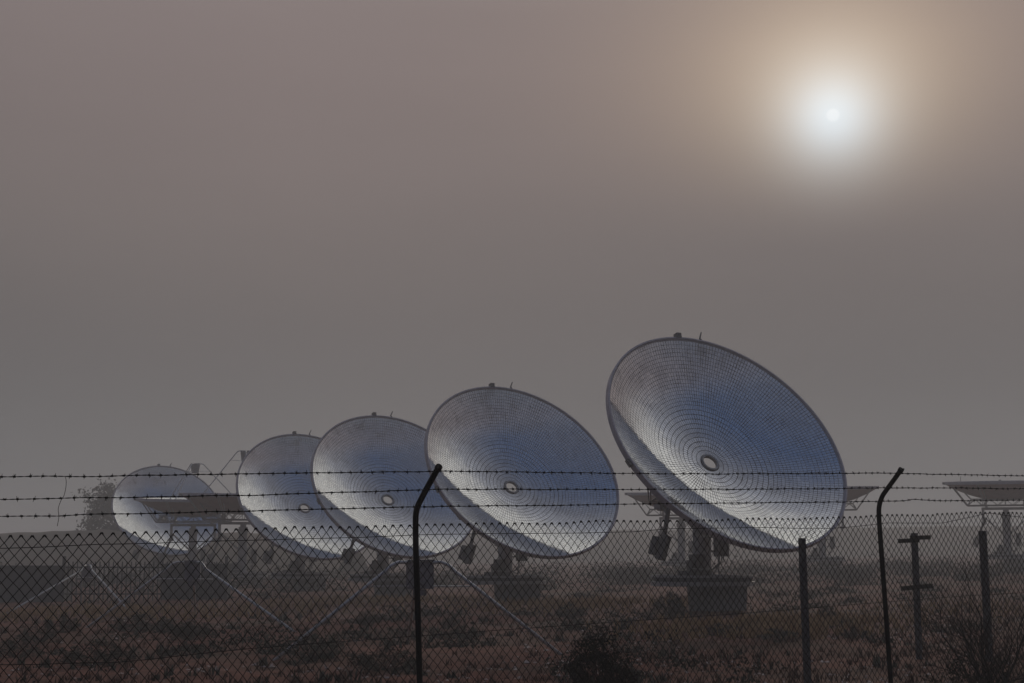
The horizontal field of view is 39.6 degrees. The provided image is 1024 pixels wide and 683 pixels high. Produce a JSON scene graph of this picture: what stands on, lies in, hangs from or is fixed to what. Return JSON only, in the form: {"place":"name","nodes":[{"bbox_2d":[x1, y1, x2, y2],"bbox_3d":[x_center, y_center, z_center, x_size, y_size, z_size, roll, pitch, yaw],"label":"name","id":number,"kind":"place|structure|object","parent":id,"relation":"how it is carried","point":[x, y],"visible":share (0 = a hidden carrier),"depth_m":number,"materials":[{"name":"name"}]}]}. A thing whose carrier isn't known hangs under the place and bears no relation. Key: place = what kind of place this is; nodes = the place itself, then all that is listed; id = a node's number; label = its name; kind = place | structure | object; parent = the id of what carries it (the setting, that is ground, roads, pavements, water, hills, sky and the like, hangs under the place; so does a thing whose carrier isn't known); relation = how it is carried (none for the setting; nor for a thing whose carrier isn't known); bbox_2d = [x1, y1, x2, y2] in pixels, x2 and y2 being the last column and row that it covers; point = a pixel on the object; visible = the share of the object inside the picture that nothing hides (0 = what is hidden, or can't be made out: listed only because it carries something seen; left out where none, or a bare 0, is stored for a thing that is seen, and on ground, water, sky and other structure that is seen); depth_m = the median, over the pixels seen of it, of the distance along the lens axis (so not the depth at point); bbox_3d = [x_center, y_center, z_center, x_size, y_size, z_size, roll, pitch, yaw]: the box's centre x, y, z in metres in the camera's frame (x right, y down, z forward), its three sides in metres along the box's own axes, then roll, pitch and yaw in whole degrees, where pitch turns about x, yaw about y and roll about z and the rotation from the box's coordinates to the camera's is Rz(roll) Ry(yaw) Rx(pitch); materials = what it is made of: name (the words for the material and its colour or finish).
{"place":"outdoors","nodes":[
{"label":"outdoors","id":0,"kind":"place"},
{"bbox_2d":[0,529,369,577],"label":"embankment","id":1,"kind":"structure","parent":0,"point":[20,555],"depth_m":114.33,"materials":[{"name":"soil"}]},
{"bbox_2d":[70,478,166,530],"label":"leafy tree","id":2,"kind":"object","parent":1,"relation":"on","point":[102,505],"visible":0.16,"depth_m":124.89,"materials":[{"name":"green plant"}]},
{"bbox_2d":[0,555,1023,682],"bbox_3d":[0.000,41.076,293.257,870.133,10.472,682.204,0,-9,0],"label":"ground","id":3,"kind":"structure","parent":0,"point":[144,671],"depth_m":29.01,"materials":[{"name":"red soil"}]},
{"bbox_2d":[0,565,74,602],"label":"wall","id":4,"kind":"structure","parent":3,"relation":"on","point":[19,582],"depth_m":54.64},
{"bbox_2d":[41,612,81,632],"bbox_3d":[-9.896,6.186,31.238,0.845,0.482,0.878,-4,-10,27],"label":"shrub","id":5,"kind":"object","parent":3,"relation":"on","point":[63,622],"visible":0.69,"depth_m":31.20,"materials":[{"name":"green plant"}]},
{"bbox_2d":[6,564,127,613],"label":"receiver frame","id":6,"kind":"object","parent":3,"relation":"on","point":[84,572],"visible":0.81,"depth_m":48.12,"materials":[{"name":"grey metal"}]},
{"bbox_2d":[52,639,145,667],"bbox_3d":[-6.416,4.886,22.316,1.461,0.444,1.406,1,-9,-7],"label":"shrub","id":7,"kind":"object","parent":3,"relation":"on","point":[73,656],"visible":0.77,"depth_m":22.18,"materials":[{"name":"green plant"}]},
{"bbox_2d":[107,612,176,632],"bbox_3d":[-8.236,6.293,31.832,1.569,0.487,1.630,-4,-9,25],"label":"shrub","id":8,"kind":"object","parent":3,"relation":"on","point":[127,625],"visible":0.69,"depth_m":31.70,"materials":[{"name":"green plant"}]},
{"bbox_2d":[61,556,228,601],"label":"picket fence","id":9,"kind":"object","parent":3,"relation":"on","point":[63,593],"visible":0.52,"depth_m":54.21,"materials":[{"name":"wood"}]},
{"bbox_2d":[111,463,221,579],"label":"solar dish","id":10,"kind":"object","parent":3,"relation":"on","point":[137,486],"visible":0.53,"depth_m":97.46,"materials":[{"name":"paint"}]},
{"bbox_2d":[134,463,236,563],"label":"solar dish","id":11,"kind":"object","parent":3,"relation":"on","point":[171,504],"visible":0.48,"depth_m":90.28,"materials":[{"name":"paint"}]},
{"bbox_2d":[85,560,295,631],"bbox_3d":[-8.828,6.381,35.953,3.989,1.683,11.559,4,-9,-23],"label":"receiver frame","id":12,"kind":"object","parent":3,"relation":"on","point":[195,574],"visible":0.71,"depth_m":34.84,"materials":[{"name":"grey metal"}]},
{"bbox_2d":[166,619,215,640],"bbox_3d":[-6.568,5.854,28.855,0.945,0.470,0.909,-6,-10,35],"label":"shrub","id":13,"kind":"object","parent":3,"relation":"on","point":[191,626],"visible":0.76,"depth_m":28.77,"materials":[{"name":"green plant"}]},
{"bbox_2d":[160,564,231,599],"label":"wall","id":14,"kind":"structure","parent":3,"relation":"on","point":[200,582],"depth_m":55.42,"materials":[{"name":"grey concrete"}]},
{"bbox_2d":[179,450,266,584],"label":"solar dish","id":15,"kind":"object","parent":3,"relation":"on","point":[224,503],"visible":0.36,"depth_m":82.24,"materials":[{"name":"paint"}]},
{"bbox_2d":[236,431,364,590],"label":"solar dish","id":16,"kind":"object","parent":3,"relation":"on","point":[291,453],"visible":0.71,"depth_m":69.81,"materials":[{"name":"paint"}]},
{"bbox_2d":[277,633,359,663],"bbox_3d":[-3.141,4.977,23.137,1.422,0.524,1.419,-6,-10,35],"label":"shrub","id":17,"kind":"object","parent":3,"relation":"on","point":[307,657],"visible":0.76,"depth_m":22.98,"materials":[{"name":"grey plant"}]},
{"bbox_2d":[357,608,380,626],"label":"shrub","id":18,"kind":"object","parent":3,"relation":"on","point":[370,618],"visible":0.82,"depth_m":33.76,"materials":[{"name":"green plant"}]},
{"bbox_2d":[338,644,424,672],"bbox_3d":[-1.891,4.702,21.073,1.243,0.423,1.292,-2,-9,10],"label":"shrub","id":19,"kind":"object","parent":3,"relation":"on","point":[369,665],"visible":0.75,"depth_m":21.00,"materials":[{"name":"green plant"}]},
{"bbox_2d":[310,411,470,596],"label":"solar dish","id":20,"kind":"object","parent":3,"relation":"on","point":[374,442],"visible":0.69,"depth_m":61.01,"materials":[{"name":"paint"}]},
{"bbox_2d":[273,560,561,659],"bbox_3d":[-1.533,4.773,25.452,4.909,1.727,4.370,0,-9,0],"label":"receiver frame","id":21,"kind":"object","parent":3,"relation":"on","point":[423,569],"visible":0.56,"depth_m":24.12,"materials":[{"name":"grey metal"}]},
{"bbox_2d":[439,610,462,627],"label":"shrub","id":22,"kind":"object","parent":3,"relation":"on","point":[454,623],"visible":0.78,"depth_m":33.14,"materials":[{"name":"grey plant"}]},
{"bbox_2d":[442,624,480,639],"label":"shrub","id":23,"kind":"object","parent":3,"relation":"on","point":[463,636],"visible":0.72,"depth_m":29.46,"materials":[{"name":"green plant"}]},
{"bbox_2d":[1,602,972,682],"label":"pale tufts","id":24,"kind":"object","parent":3,"relation":"on","point":[230,626],"visible":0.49,"depth_m":23.16,"materials":[{"name":"grey plant"}]},
{"bbox_2d":[0,546,1022,592],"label":"undergrowth","id":25,"kind":"object","parent":3,"relation":"on","point":[552,581],"visible":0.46,"depth_m":82.95,"materials":[{"name":"green plant"}]},
{"bbox_2d":[0,464,1023,682],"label":"chain link fence","id":26,"kind":"object","parent":3,"relation":"on","point":[416,559],"visible":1,"depth_m":9.45,"materials":[{"name":"metal"}]},
{"bbox_2d":[0,591,1023,644],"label":"dry grass","id":27,"kind":"structure","parent":3,"relation":"on","point":[135,607],"depth_m":39.94,"materials":[{"name":"brown plant"}]},
{"bbox_2d":[0,586,1023,682],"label":"weeds","id":28,"kind":"object","parent":3,"relation":"on","point":[708,657],"visible":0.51,"depth_m":22.45,"materials":[{"name":"brown plant"}]},
{"bbox_2d":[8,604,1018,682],"bbox_3d":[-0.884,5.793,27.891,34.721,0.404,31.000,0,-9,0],"label":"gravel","id":29,"kind":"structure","parent":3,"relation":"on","point":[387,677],"depth_m":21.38,"materials":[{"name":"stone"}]},
{"bbox_2d":[424,382,618,601],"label":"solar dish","id":30,"kind":"object","parent":3,"relation":"on","point":[491,427],"visible":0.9,"depth_m":51.36,"materials":[{"name":"paint"}]},
{"bbox_2d":[20,568,1023,682],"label":"undergrowth","id":31,"kind":"object","parent":3,"relation":"on","point":[323,644],"visible":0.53,"depth_m":29.05,"materials":[{"name":"green plant"}]},
{"bbox_2d":[551,602,589,618],"bbox_3d":[1.588,7.155,37.811,1.017,0.477,1.057,-3,-9,19],"label":"shrub","id":32,"kind":"object","parent":3,"relation":"on","point":[559,613],"visible":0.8,"depth_m":37.71,"materials":[{"name":"green plant"}]},
{"bbox_2d":[558,617,641,682],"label":"dense bush","id":33,"kind":"object","parent":3,"relation":"on","point":[597,661],"visible":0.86,"depth_m":12.66,"materials":[{"name":"green plant"}]},
{"bbox_2d":[625,492,692,569],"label":"solar dish","id":34,"kind":"object","parent":3,"relation":"on","point":[642,497],"visible":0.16,"depth_m":94.80,"materials":[{"name":"paint"}]},
{"bbox_2d":[648,589,686,616],"bbox_3d":[4.224,6.931,37.613,1.088,0.781,1.047,-4,-10,27],"label":"shrub","id":35,"kind":"object","parent":3,"relation":"on","point":[672,605],"visible":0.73,"depth_m":37.52,"materials":[{"name":"green plant"}]},
{"bbox_2d":[606,332,846,610],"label":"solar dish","id":36,"kind":"object","parent":3,"relation":"on","point":[677,404],"visible":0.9,"depth_m":40.48,"materials":[{"name":"paint"}]},
{"bbox_2d":[798,538,811,682],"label":"weathered post","id":37,"kind":"object","parent":3,"relation":"on","point":[804,592],"visible":0.82,"depth_m":16.70,"materials":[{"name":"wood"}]},
{"bbox_2d":[807,486,877,573],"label":"solar dish","id":38,"kind":"object","parent":3,"relation":"on","point":[855,493],"visible":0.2,"depth_m":92.11,"materials":[{"name":"paint"}]},
{"bbox_2d":[840,625,869,638],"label":"shrub","id":39,"kind":"object","parent":3,"relation":"on","point":[851,634],"visible":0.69,"depth_m":26.60,"materials":[{"name":"green plant"}]},
{"bbox_2d":[898,533,932,659],"bbox_3d":[6.101,3.885,21.457,0.502,1.972,0.102,0,-9,0],"label":"weathered post","id":40,"kind":"object","parent":3,"relation":"on","point":[917,584],"visible":0.71,"depth_m":21.45,"materials":[{"name":"wood"}]},
{"bbox_2d":[889,529,1023,682],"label":"bare bush","id":41,"kind":"object","parent":3,"relation":"on","point":[982,659],"visible":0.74,"depth_m":13.94,"materials":[{"name":"brown plant"}]},
{"bbox_2d":[942,476,1023,571],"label":"solar dish","id":42,"kind":"object","parent":3,"relation":"on","point":[998,494],"visible":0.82,"depth_m":88.50,"materials":[{"name":"paint"}]},
{"bbox_2d":[978,531,992,661],"bbox_3d":[6.727,3.655,20.180,0.085,1.918,0.081,4,-9,-24],"label":"weathered post","id":43,"kind":"object","parent":3,"relation":"on","point":[985,569],"visible":0.54,"depth_m":20.19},
{"bbox_2d":[0,0,1023,533],"label":"sky","id":44,"kind":"structure","parent":0,"point":[227,227],"materials":[{"name":"grey"}]},
{"bbox_2d":[359,526,1023,563],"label":"hills","id":45,"kind":"structure","parent":0,"point":[479,555],"depth_m":220.32,"materials":[{"name":"grey"}]}
]}

